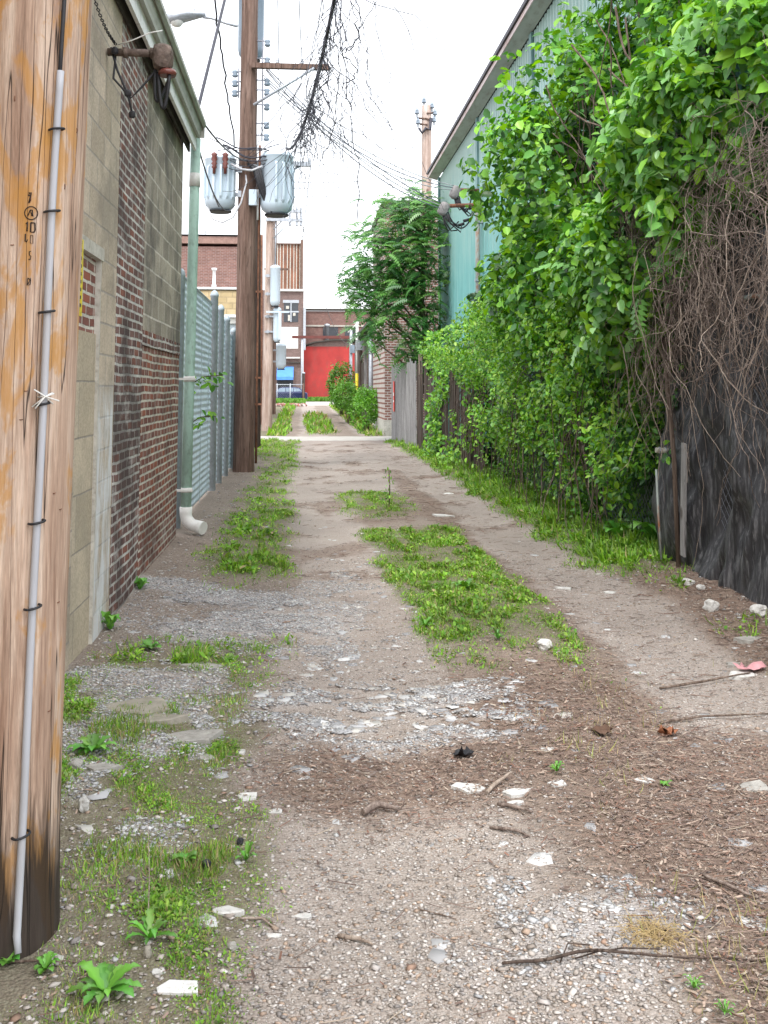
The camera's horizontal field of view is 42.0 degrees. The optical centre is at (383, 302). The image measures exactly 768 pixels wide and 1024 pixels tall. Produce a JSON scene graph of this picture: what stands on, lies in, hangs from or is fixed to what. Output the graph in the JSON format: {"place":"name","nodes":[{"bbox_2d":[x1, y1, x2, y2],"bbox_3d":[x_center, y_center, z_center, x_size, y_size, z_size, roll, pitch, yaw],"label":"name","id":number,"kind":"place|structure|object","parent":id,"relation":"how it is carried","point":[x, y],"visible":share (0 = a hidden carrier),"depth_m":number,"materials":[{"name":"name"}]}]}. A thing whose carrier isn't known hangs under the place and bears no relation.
{"place":"outdoors","nodes":[
{"label":"outdoors","id":0,"kind":"place"},
{"bbox_2d":[4,635,301,1023],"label":"sparse grass","id":1,"kind":"structure","parent":0,"point":[207,873],"depth_m":3.40,"materials":[{"name":"green plant"}]},
{"bbox_2d":[198,0,225,105],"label":"overhead wire","id":2,"kind":"object","parent":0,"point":[211,55],"visible":0.91,"depth_m":12.55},
{"bbox_2d":[265,401,384,435],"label":"grass","id":3,"kind":"structure","parent":0,"point":[313,420],"depth_m":42.25,"materials":[{"name":"green plant"}]},
{"bbox_2d":[162,0,523,371],"label":"sky","id":4,"kind":"structure","parent":0,"point":[470,32],"materials":[{"name":"white"}]},
{"bbox_2d":[0,401,767,1023],"bbox_3d":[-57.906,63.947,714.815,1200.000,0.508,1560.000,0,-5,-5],"label":"ground","id":5,"kind":"structure","parent":0,"point":[18,981],"depth_m":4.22,"materials":[{"name":"grey gravel"}]},
{"bbox_2d":[0,0,91,964],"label":"utility pole","id":6,"kind":"object","parent":5,"relation":"on","point":[44,63],"visible":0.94,"depth_m":2.93,"materials":[{"name":"brown wood"}]},
{"bbox_2d":[33,951,60,974],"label":"weed","id":7,"kind":"object","parent":5,"relation":"on","point":[45,960],"visible":1,"depth_m":2.73,"materials":[{"name":"green plant"}]},
{"bbox_2d":[66,733,116,753],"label":"weed","id":8,"kind":"object","parent":5,"relation":"on","point":[92,742],"visible":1,"depth_m":4.28,"materials":[{"name":"green plant"}]},
{"bbox_2d":[85,763,121,771],"bbox_3d":[-1.145,1.900,4.080,0.131,0.035,0.079,4,-7,-41],"label":"flat stone","id":9,"kind":"object","parent":5,"relation":"on","point":[101,767],"visible":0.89,"depth_m":4.07,"materials":[{"name":"white stone"}]},
{"bbox_2d":[66,960,142,1004],"bbox_3d":[-0.736,1.800,2.647,0.197,0.056,0.177,0,-5,-5],"label":"weed","id":10,"kind":"object","parent":5,"relation":"on","point":[103,978],"visible":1,"depth_m":2.66,"materials":[{"name":"green plant"}]},
{"bbox_2d":[101,611,120,628],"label":"weed","id":11,"kind":"object","parent":5,"relation":"on","point":[109,620],"visible":0.99,"depth_m":6.48,"materials":[{"name":"green plant"}]},
{"bbox_2d":[65,0,206,670],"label":"brick garage","id":12,"kind":"structure","parent":5,"relation":"on","point":[125,490],"depth_m":7.42,"materials":[{"name":"beige brick"}]},
{"bbox_2d":[79,239,83,315],"bbox_3d":[-1.728,-0.288,5.600,0.024,0.750,0.310,0,-5,-5],"label":"wall sign","id":13,"kind":"object","parent":12,"relation":"attached to","point":[80,307],"visible":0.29,"depth_m":5.71,"materials":[{"name":"yellow metal"}]},
{"bbox_2d":[107,30,176,117],"bbox_3d":[-1.573,-1.476,6.505,0.446,0.589,0.136,0,-5,-5],"label":"service weatherhead","id":14,"kind":"object","parent":12,"relation":"attached to","point":[161,55],"visible":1,"depth_m":6.48,"materials":[{"name":"brown metal"}]},
{"bbox_2d":[103,697,169,715],"bbox_3d":[-1.212,1.978,4.858,0.345,0.038,0.236,3,-6,-33],"label":"flat stone","id":15,"kind":"object","parent":5,"relation":"on","point":[155,703],"visible":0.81,"depth_m":4.87,"materials":[{"name":"stone"}]},
{"bbox_2d":[124,907,177,944],"bbox_3d":[-0.668,1.815,2.899,0.161,0.056,0.146,-2,-5,19],"label":"weed","id":16,"kind":"object","parent":5,"relation":"on","point":[150,931],"visible":1,"depth_m":2.91,"materials":[{"name":"green plant"}]},
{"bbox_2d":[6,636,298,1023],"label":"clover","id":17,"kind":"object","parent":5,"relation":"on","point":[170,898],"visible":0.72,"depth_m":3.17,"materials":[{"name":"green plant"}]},
{"bbox_2d":[135,713,188,724],"bbox_3d":[-1.072,1.977,4.732,0.258,0.040,0.165,4,-6,-40],"label":"flat stone","id":18,"kind":"object","parent":5,"relation":"on","point":[172,718],"visible":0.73,"depth_m":4.72,"materials":[{"name":"stone"}]},
{"bbox_2d":[156,980,197,996],"bbox_3d":[-0.554,1.849,2.686,0.115,0.034,0.058,0,-5,-5],"label":"flat stone","id":19,"kind":"object","parent":5,"relation":"on","point":[171,987],"visible":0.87,"depth_m":2.68,"materials":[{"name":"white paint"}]},
{"bbox_2d":[88,437,301,666],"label":"verge grass","id":20,"kind":"structure","parent":5,"relation":"on","point":[258,551],"depth_m":9.51,"materials":[{"name":"green plant"}]},
{"bbox_2d":[167,729,223,743],"bbox_3d":[-0.882,1.964,4.505,0.310,0.041,0.178,0,-5,-5],"label":"flat stone","id":21,"kind":"object","parent":5,"relation":"on","point":[207,736],"visible":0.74,"depth_m":4.50,"materials":[{"name":"white stone"}]},
{"bbox_2d":[176,268,235,528],"bbox_3d":[-2.845,1.623,17.782,0.134,3.265,13.255,0,-5,-5],"label":"slatted fence","id":22,"kind":"object","parent":5,"relation":"on","point":[212,459],"visible":0.73,"depth_m":15.19,"materials":[{"name":"grey metal"}]},
{"bbox_2d":[193,410,224,429],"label":"vine sprig","id":23,"kind":"object","parent":22,"relation":"attached to","point":[212,415],"visible":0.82,"depth_m":11.91,"materials":[{"name":"green plant"}]},
{"bbox_2d":[194,366,233,393],"bbox_3d":[-2.147,0.935,11.949,0.707,0.347,0.308,-4,-6,39],"label":"vine sprig","id":24,"kind":"object","parent":22,"relation":"attached to","point":[219,380],"visible":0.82,"depth_m":11.92,"materials":[{"name":"green plant"}]},
{"bbox_2d":[181,230,237,314],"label":"brick building","id":25,"kind":"structure","parent":5,"relation":"on","point":[217,264],"depth_m":51.80,"materials":[{"name":"brown brick"}]},
{"bbox_2d":[212,905,244,916],"bbox_3d":[-0.476,1.867,3.055,0.101,0.029,0.052,0,-5,-5],"label":"flat stone","id":26,"kind":"object","parent":5,"relation":"on","point":[228,909],"visible":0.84,"depth_m":3.05,"materials":[{"name":"stone"}]},
{"bbox_2d":[234,841,256,860],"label":"weed","id":27,"kind":"object","parent":5,"relation":"on","point":[245,853],"visible":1,"depth_m":3.38,"materials":[{"name":"green plant"}]},
{"bbox_2d":[254,184,262,447],"bbox_3d":[-3.415,0.371,26.868,0.321,7.364,0.312,0,-5,-5],"label":"utility pole","id":28,"kind":"object","parent":5,"relation":"on","point":[259,401],"visible":0.25,"depth_m":26.74,"materials":[{"name":"brown wood"}]},
{"bbox_2d":[261,235,262,421],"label":"utility pole","id":29,"kind":"object","parent":5,"relation":"on","point":[261,318],"visible":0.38,"depth_m":45.76,"materials":[{"name":"wood"}]},
{"bbox_2d":[206,0,328,471],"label":"utility pole","id":30,"kind":"object","parent":5,"relation":"on","point":[245,418],"visible":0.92,"depth_m":19.37,"materials":[{"name":"brown wood"}]},
{"bbox_2d":[167,8,237,27],"bbox_3d":[-3.595,-5.610,19.737,1.423,0.390,0.380,0,-5,-5],"label":"street lamp","id":31,"kind":"object","parent":30,"relation":"attached to","point":[178,18],"visible":0.83,"depth_m":19.62,"materials":[{"name":"metal"}]},
{"bbox_2d":[203,152,241,213],"bbox_3d":[-3.161,-2.339,19.512,0.703,1.170,0.765,-4,-7,40],"label":"transformer","id":32,"kind":"object","parent":30,"relation":"attached to","point":[221,176],"visible":0.91,"depth_m":19.27,"materials":[{"name":"paint"}]},
{"bbox_2d":[214,0,234,145],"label":"overhead wire","id":33,"kind":"object","parent":30,"relation":"attached to","point":[225,74],"visible":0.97,"depth_m":17.38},
{"bbox_2d":[206,125,248,160],"bbox_3d":[-2.405,-2.481,15.482,0.026,1.302,7.906,0,-5,-4],"label":"overhead wire","id":34,"kind":"object","parent":30,"relation":"attached to","point":[214,137],"visible":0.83,"depth_m":14.38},
{"bbox_2d":[238,0,263,62],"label":"transformer","id":35,"kind":"object","parent":30,"relation":"attached to","point":[260,19],"visible":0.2,"depth_m":20.19,"materials":[{"name":"paint"}]},
{"bbox_2d":[253,150,294,217],"bbox_3d":[-2.171,-2.337,19.656,0.866,1.307,0.648,-2,-6,26],"label":"transformer","id":36,"kind":"object","parent":30,"relation":"attached to","point":[277,206],"visible":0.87,"depth_m":19.35,"materials":[{"name":"paint"}]},
{"bbox_2d":[285,0,335,149],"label":"overhead wire","id":37,"kind":"object","parent":30,"relation":"attached to","point":[330,15],"visible":0.3,"depth_m":10.78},
{"bbox_2d":[225,0,447,234],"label":"dead creeper","id":38,"kind":"object","parent":37,"relation":"hanging from","point":[301,134],"visible":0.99,"depth_m":11.67,"materials":[{"name":"brown plant"}]},
{"bbox_2d":[262,62,439,202],"bbox_3d":[-0.553,-3.517,21.360,5.055,2.198,0.023,5,-7,-42],"label":"overhead wire","id":39,"kind":"object","parent":30,"relation":"attached to","point":[350,146],"visible":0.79,"depth_m":21.34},
{"bbox_2d":[266,70,439,207],"bbox_3d":[-0.491,-3.368,21.352,5.027,2.177,0.023,5,-7,-43],"label":"overhead wire","id":40,"kind":"object","parent":30,"relation":"attached to","point":[347,153],"visible":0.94,"depth_m":21.19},
{"bbox_2d":[266,69,439,205],"bbox_3d":[-0.522,-3.442,21.356,5.041,2.188,0.023,5,-7,-42],"label":"overhead wire","id":41,"kind":"object","parent":30,"relation":"attached to","point":[350,151],"visible":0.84,"depth_m":21.31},
{"bbox_2d":[262,74,453,185],"bbox_3d":[-0.351,-3.636,21.739,0.023,1.410,5.848,-5,-7,45],"label":"overhead wire","id":42,"kind":"object","parent":30,"relation":"attached to","point":[362,148],"visible":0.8,"depth_m":21.82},
{"bbox_2d":[264,78,452,187],"bbox_3d":[-0.331,-3.563,21.734,0.023,1.396,5.818,-5,-7,44],"label":"overhead wire","id":43,"kind":"object","parent":30,"relation":"attached to","point":[362,153],"visible":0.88,"depth_m":21.76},
{"bbox_2d":[266,82,451,189],"bbox_3d":[-0.311,-3.483,21.729,0.023,1.396,5.788,-5,-7,44],"label":"overhead wire","id":44,"kind":"object","parent":30,"relation":"attached to","point":[360,157],"visible":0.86,"depth_m":21.68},
{"bbox_2d":[264,221,288,413],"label":"utility pole","id":45,"kind":"object","parent":5,"relation":"on","point":[274,386],"visible":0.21,"depth_m":59.41,"materials":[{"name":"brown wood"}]},
{"bbox_2d":[261,207,302,430],"bbox_3d":[-4.156,0.588,39.827,1.796,9.478,0.562,0,-5,-5],"label":"utility pole","id":46,"kind":"object","parent":5,"relation":"on","point":[267,380],"visible":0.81,"depth_m":39.69,"materials":[{"name":"brown wood"}]},
{"bbox_2d":[265,265,279,306],"bbox_3d":[-4.401,-0.667,39.664,0.591,1.690,0.408,-1,-5,15],"label":"transformer","id":47,"kind":"object","parent":46,"relation":"attached to","point":[274,276],"visible":1,"depth_m":39.49,"materials":[{"name":"paint"}]},
{"bbox_2d":[265,307,280,342],"bbox_3d":[-4.402,0.877,39.649,0.658,1.448,0.328,0,-5,-5],"label":"transformer","id":48,"kind":"object","parent":46,"relation":"attached to","point":[275,327],"visible":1,"depth_m":39.53,"materials":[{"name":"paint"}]},
{"bbox_2d":[273,343,285,369],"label":"transformer","id":49,"kind":"object","parent":46,"relation":"attached to","point":[280,350],"visible":0.94,"depth_m":40.20,"materials":[{"name":"paint"}]},
{"bbox_2d":[263,240,305,389],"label":"brick building","id":50,"kind":"structure","parent":5,"relation":"on","point":[290,257],"depth_m":101.83,"materials":[{"name":"brick"}]},
{"bbox_2d":[276,327,297,347],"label":"boarded window","id":51,"kind":"structure","parent":50,"relation":"in","point":[287,333],"depth_m":101.58,"materials":[{"name":"white paint"}]},
{"bbox_2d":[283,300,298,321],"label":"window","id":52,"kind":"structure","parent":50,"relation":"in","point":[291,306],"depth_m":101.82,"materials":[{"name":"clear glass"}]},
{"bbox_2d":[276,387,307,398],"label":"parked car","id":53,"kind":"object","parent":5,"relation":"on","point":[296,392],"visible":0.42,"depth_m":90.76,"materials":[{"name":"blue paint"}]},
{"bbox_2d":[276,396,348,403],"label":"end weeds","id":54,"kind":"object","parent":5,"relation":"on","point":[302,400],"visible":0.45,"depth_m":83.95,"materials":[{"name":"green plant"}]},
{"bbox_2d":[292,336,349,388],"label":"steel beam","id":55,"kind":"structure","parent":5,"relation":"on","point":[319,337],"depth_m":94.89,"materials":[{"name":"brown metal"}]},
{"bbox_2d":[304,324,354,396],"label":"red garage","id":56,"kind":"structure","parent":5,"relation":"on","point":[321,357],"depth_m":102.67,"materials":[{"name":"paint"}]},
{"bbox_2d":[306,308,372,343],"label":"brick building","id":57,"kind":"structure","parent":5,"relation":"on","point":[317,320],"depth_m":112.06,"materials":[{"name":"brown brick"}]},
{"bbox_2d":[325,360,355,414],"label":"shrub","id":58,"kind":"object","parent":5,"relation":"on","point":[333,373],"visible":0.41,"depth_m":57.22,"materials":[{"name":"green plant"}]},
{"bbox_2d":[329,377,365,423],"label":"shrub","id":59,"kind":"object","parent":5,"relation":"on","point":[337,399],"visible":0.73,"depth_m":46.47,"materials":[{"name":"green plant"}]},
{"bbox_2d":[348,321,362,418],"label":"service pole","id":60,"kind":"object","parent":5,"relation":"on","point":[358,345],"visible":0.53,"depth_m":49.87,"materials":[{"name":"metal"}]},
{"bbox_2d":[337,933,373,945],"bbox_3d":[-0.084,1.887,2.967,0.113,0.018,0.017,-2,-5,18],"label":"stick","id":61,"kind":"object","parent":5,"relation":"on","point":[349,937],"visible":1,"depth_m":2.97,"materials":[{"name":"brown wood"}]},
{"bbox_2d":[348,323,372,417],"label":"garage","id":62,"kind":"structure","parent":5,"relation":"on","point":[363,372],"depth_m":50.58,"materials":[{"name":"brown brick"}]},
{"bbox_2d":[346,384,377,429],"bbox_3d":[-0.575,4.090,38.590,1.395,1.886,1.792,-5,-7,43],"label":"shrub","id":63,"kind":"object","parent":5,"relation":"on","point":[366,402],"visible":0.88,"depth_m":38.25,"materials":[{"name":"green plant"}]},
{"bbox_2d":[368,339,372,423],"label":"service pole","id":64,"kind":"object","parent":5,"relation":"on","point":[371,369],"visible":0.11,"depth_m":42.92,"materials":[{"name":"metal"}]},
{"bbox_2d":[361,801,398,814],"bbox_3d":[-0.019,1.961,3.892,0.149,0.034,0.060,1,-5,-16],"label":"stick","id":65,"kind":"object","parent":5,"relation":"on","point":[370,807],"visible":1,"depth_m":3.89,"materials":[{"name":"brown wood"}]},
{"bbox_2d":[3,453,767,1023],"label":"bark chips","id":66,"kind":"object","parent":5,"relation":"on","point":[681,851],"visible":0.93,"depth_m":4.02,"materials":[{"name":"brown wood"}]},
{"bbox_2d":[7,472,767,1023],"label":"rubble","id":67,"kind":"object","parent":5,"relation":"on","point":[373,964],"visible":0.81,"depth_m":3.53,"materials":[{"name":"grey stone"}]},
{"bbox_2d":[10,443,767,1023],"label":"broken stalks","id":68,"kind":"object","parent":5,"relation":"on","point":[688,831],"visible":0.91,"depth_m":4.22,"materials":[{"name":"brown plant"}]},
{"bbox_2d":[61,563,718,1012],"bbox_3d":[-0.500,2.102,6.003,2.556,0.138,7.011,0,-5,-5],"label":"crushed limestone","id":69,"kind":"object","parent":5,"relation":"on","point":[303,717],"visible":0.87,"depth_m":5.12,"materials":[{"name":"grey gravel"}]},
{"bbox_2d":[332,179,451,393],"bbox_3d":[-0.081,0.268,30.554,3.928,8.197,6.025,3,-6,-30],"label":"tree","id":70,"kind":"object","parent":5,"relation":"on","point":[411,284],"visible":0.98,"depth_m":29.44,"materials":[{"name":"green plant"}]},
{"bbox_2d":[391,358,416,445],"bbox_3d":[0.596,2.983,29.793,0.256,2.554,5.631,0,-5,-5],"label":"plank fence","id":71,"kind":"object","parent":5,"relation":"on","point":[404,420],"visible":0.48,"depth_m":29.22,"materials":[{"name":"grey wood"}]},
{"bbox_2d":[371,200,438,435],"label":"brick building","id":72,"kind":"structure","parent":5,"relation":"on","point":[382,380],"depth_m":35.58,"materials":[{"name":"red brick"}]},
{"bbox_2d":[49,515,767,965],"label":"flagstone chips","id":73,"kind":"object","parent":5,"relation":"on","point":[437,955],"visible":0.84,"depth_m":4.91,"materials":[{"name":"white stone"}]},
{"bbox_2d":[415,97,436,198],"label":"utility pole","id":74,"kind":"object","parent":5,"relation":"on","point":[427,119],"visible":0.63,"depth_m":46.96,"materials":[{"name":"brown wood"}]},
{"bbox_2d":[417,341,483,470],"bbox_3d":[1.404,2.357,22.636,0.143,2.651,8.806,1,-5,-6],"label":"plank fence","id":75,"kind":"object","parent":5,"relation":"on","point":[446,426],"visible":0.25,"depth_m":22.51,"materials":[{"name":"brown wood"}]},
{"bbox_2d":[420,322,489,462],"bbox_3d":[1.387,1.948,20.831,0.496,3.038,6.586,1,-5,-6],"label":"climbing vine","id":76,"kind":"object","parent":75,"relation":"attached to","point":[434,424],"visible":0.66,"depth_m":22.02,"materials":[{"name":"green plant"}]},
{"bbox_2d":[451,782,484,793],"bbox_3d":[0.346,1.990,4.085,0.127,0.033,0.090,-5,-7,43],"label":"flat stone","id":77,"kind":"object","parent":5,"relation":"on","point":[457,785],"visible":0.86,"depth_m":4.08,"materials":[{"name":"stone"}]},
{"bbox_2d":[331,489,661,708],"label":"strip weeds","id":78,"kind":"object","parent":5,"relation":"on","point":[462,628],"visible":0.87,"depth_m":7.79,"materials":[{"name":"green plant"}]},
{"bbox_2d":[502,788,530,797],"bbox_3d":[0.539,1.971,4.012,0.123,0.033,0.078,4,-6,-36],"label":"flat stone","id":79,"kind":"object","parent":5,"relation":"on","point":[513,793],"visible":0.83,"depth_m":3.99,"materials":[{"name":"stone"}]},
{"bbox_2d":[427,0,767,468],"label":"metal warehouse","id":80,"kind":"structure","parent":5,"relation":"on","point":[468,249],"depth_m":23.80,"materials":[{"name":"green metal"}]},
{"bbox_2d":[437,201,488,232],"bbox_3d":[1.817,-1.951,22.975,1.189,0.737,0.188,0,-5,-5],"label":"service weatherhead","id":81,"kind":"object","parent":80,"relation":"attached to","point":[446,206],"visible":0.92,"depth_m":22.91,"materials":[{"name":"metal"}]},
{"bbox_2d":[449,185,478,216],"bbox_3d":[1.921,-2.398,23.726,0.759,0.748,0.246,1,-5,-16],"label":"service weatherhead","id":82,"kind":"object","parent":80,"relation":"attached to","point":[454,192],"visible":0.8,"depth_m":23.63,"materials":[{"name":"metal"}]},
{"bbox_2d":[456,0,767,520],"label":"climbing vine","id":83,"kind":"object","parent":80,"relation":"attached to","point":[595,61],"visible":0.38,"depth_m":11.20,"materials":[{"name":"green plant"}]},
{"bbox_2d":[603,520,637,536],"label":"weed","id":84,"kind":"object","parent":5,"relation":"on","point":[613,526],"visible":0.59,"depth_m":10.17,"materials":[{"name":"green plant"}]},
{"bbox_2d":[489,652,767,1023],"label":"dry grass","id":85,"kind":"structure","parent":5,"relation":"on","point":[593,755],"depth_m":3.08,"materials":[{"name":"brown plant"}]},
{"bbox_2d":[497,293,767,544],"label":"chain link fence","id":86,"kind":"object","parent":5,"relation":"on","point":[544,460],"visible":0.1,"depth_m":10.66,"materials":[{"name":"metal"}]},
{"bbox_2d":[416,214,675,532],"bbox_3d":[2.020,1.242,15.032,1.670,3.303,12.734,1,-5,-6],"label":"climbing vine","id":87,"kind":"object","parent":86,"relation":"attached to","point":[492,371],"visible":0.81,"depth_m":12.28,"materials":[{"name":"green plant"}]},
{"bbox_2d":[573,341,687,529],"bbox_3d":[2.643,1.398,10.272,1.039,2.106,2.915,0,-5,-5],"label":"climbing vine","id":88,"kind":"object","parent":86,"relation":"attached to","point":[630,436],"visible":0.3,"depth_m":10.06,"materials":[{"name":"green plant"}]},
{"bbox_2d":[522,0,767,386],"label":"climbing vine","id":89,"kind":"object","parent":86,"relation":"attached to","point":[638,173],"visible":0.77,"depth_m":7.95,"materials":[{"name":"green plant"}]},
{"bbox_2d":[588,31,767,586],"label":"dead vine","id":90,"kind":"object","parent":86,"relation":"hanging from","point":[712,280],"visible":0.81,"depth_m":7.50,"materials":[{"name":"brown plant"}]},
{"bbox_2d":[652,228,767,608],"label":"shade cloth","id":91,"kind":"object","parent":86,"relation":"attached to","point":[734,556],"visible":0.57,"depth_m":8.04,"materials":[{"name":"black fabric"}]},
{"bbox_2d":[502,942,767,964],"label":"stick","id":92,"kind":"object","parent":5,"relation":"on","point":[593,951],"visible":0.99,"depth_m":2.79,"materials":[{"name":"brown wood"}]},
{"bbox_2d":[633,520,656,541],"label":"weed","id":93,"kind":"object","parent":5,"relation":"on","point":[650,529],"visible":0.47,"depth_m":9.64,"materials":[{"name":"green plant"}]},
{"bbox_2d":[613,905,699,958],"bbox_3d":[0.793,1.847,2.924,0.270,0.057,0.280,0,-5,-5],"label":"straw tuft","id":94,"kind":"object","parent":5,"relation":"on","point":[651,929],"visible":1,"depth_m":2.92,"materials":[{"name":"beige plant"}]},
{"bbox_2d":[655,334,686,567],"bbox_3d":[2.519,1.331,8.625,0.124,2.152,0.527,1,-5,-13],"label":"fence post","id":95,"kind":"object","parent":5,"relation":"on","point":[680,540],"visible":0.81,"depth_m":8.64,"materials":[{"name":"grey wood"}]},
{"bbox_2d":[659,672,749,688],"bbox_3d":[1.795,2.119,5.601,0.651,0.026,0.036,2,-6,-25],"label":"stick","id":96,"kind":"object","parent":5,"relation":"on","point":[686,683],"visible":1,"depth_m":5.59,"materials":[{"name":"brown wood"}]},
{"bbox_2d":[702,599,719,611],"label":"stone","id":97,"kind":"object","parent":5,"relation":"on","point":[710,605],"visible":0.99,"depth_m":7.17,"materials":[{"name":"stone"}]},
{"bbox_2d":[659,713,767,723],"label":"stick","id":98,"kind":"object","parent":5,"relation":"on","point":[689,718],"visible":1,"depth_m":4.96,"materials":[{"name":"brown wood"}]},
{"bbox_2d":[699,872,767,902],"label":"stick","id":99,"kind":"object","parent":5,"relation":"on","point":[723,883],"visible":1,"depth_m":3.20,"materials":[{"name":"brown wood"}]},
{"bbox_2d":[729,670,754,679],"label":"flat stone","id":100,"kind":"object","parent":5,"relation":"on","point":[751,674],"visible":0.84,"depth_m":5.71,"materials":[{"name":"concrete"}]},
{"bbox_2d":[733,636,761,643],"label":"flat stone","id":101,"kind":"object","parent":5,"relation":"on","point":[746,639],"visible":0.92,"depth_m":6.39,"materials":[{"name":"white stone"}]},
{"bbox_2d":[733,661,766,669],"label":"rag","id":102,"kind":"object","parent":5,"relation":"on","point":[756,665],"visible":1,"depth_m":5.81,"materials":[{"name":"pink fabric"}]},
{"bbox_2d":[740,780,767,791],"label":"flat stone","id":103,"kind":"object","parent":5,"relation":"on","point":[755,785],"visible":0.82,"depth_m":4.01,"materials":[{"name":"white stone"}]},
{"bbox_2d":[749,604,767,617],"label":"stone","id":104,"kind":"object","parent":5,"relation":"on","point":[760,609],"visible":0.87,"depth_m":6.86,"materials":[{"name":"stone"}]},
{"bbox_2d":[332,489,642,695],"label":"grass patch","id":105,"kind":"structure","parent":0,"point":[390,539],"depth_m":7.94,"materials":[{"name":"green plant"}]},
{"bbox_2d":[383,438,767,636],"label":"hedge foot grass","id":106,"kind":"structure","parent":0,"point":[469,476],"depth_m":11.42,"materials":[{"name":"green plant"}]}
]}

